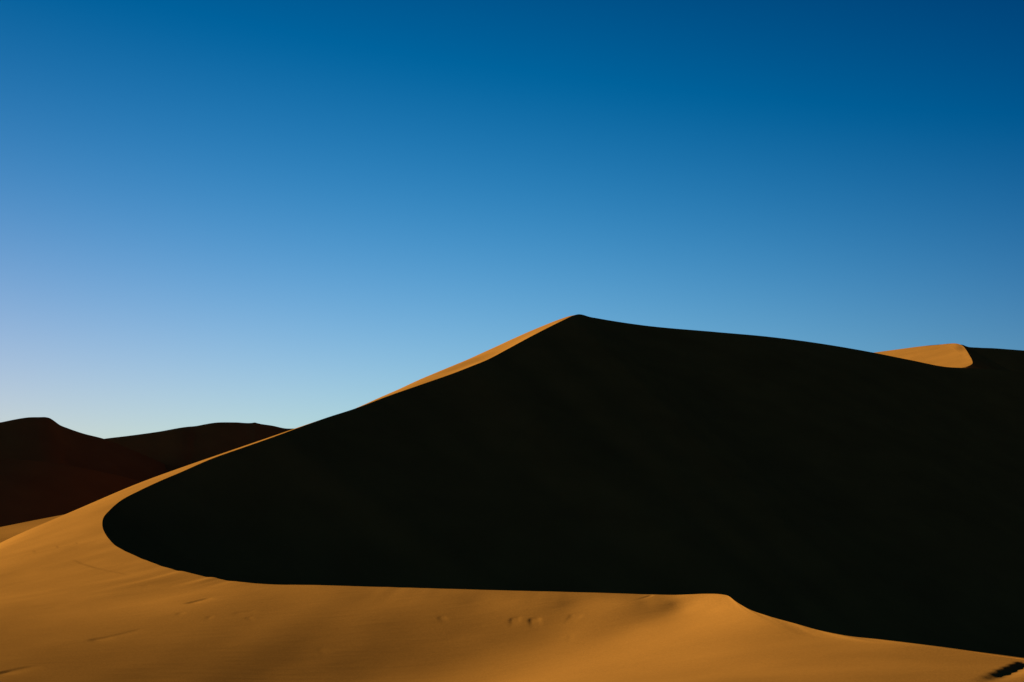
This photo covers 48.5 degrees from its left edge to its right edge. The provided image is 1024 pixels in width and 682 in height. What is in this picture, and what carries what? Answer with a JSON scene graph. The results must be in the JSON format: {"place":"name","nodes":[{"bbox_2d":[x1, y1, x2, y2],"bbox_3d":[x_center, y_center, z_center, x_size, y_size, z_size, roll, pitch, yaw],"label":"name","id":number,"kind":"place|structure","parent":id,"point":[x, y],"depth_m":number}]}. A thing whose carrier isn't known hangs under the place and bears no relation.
{"place":"outdoors","nodes":[
{"label":"outdoors","id":0,"kind":"place"},
{"bbox_2d":[0,514,64,542],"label":"dune","id":1,"kind":"structure","parent":0,"point":[8,531],"depth_m":207.84},
{"bbox_2d":[0,459,142,526],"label":"dune","id":2,"kind":"structure","parent":0,"point":[32,490],"depth_m":291.55},
{"bbox_2d":[0,417,166,480],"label":"dune","id":3,"kind":"structure","parent":0,"point":[45,439],"depth_m":373.78},
{"bbox_2d":[106,422,291,471],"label":"dune","id":4,"kind":"structure","parent":0,"point":[174,449],"depth_m":442.07},
{"bbox_2d":[0,314,1023,681],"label":"dune","id":5,"kind":"structure","parent":0,"point":[578,498],"depth_m":206.86},
{"bbox_2d":[0,0,1023,438],"label":"sky","id":6,"kind":"structure","parent":0,"point":[289,214]},
{"bbox_2d":[874,343,1009,370],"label":"dune","id":7,"kind":"structure","parent":0,"point":[954,355],"depth_m":472.06},
{"bbox_2d":[962,345,1023,371],"bbox_3d":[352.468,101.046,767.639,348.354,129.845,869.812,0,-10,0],"label":"dune","id":8,"kind":"structure","parent":0,"point":[1011,360],"depth_m":571.70}
]}

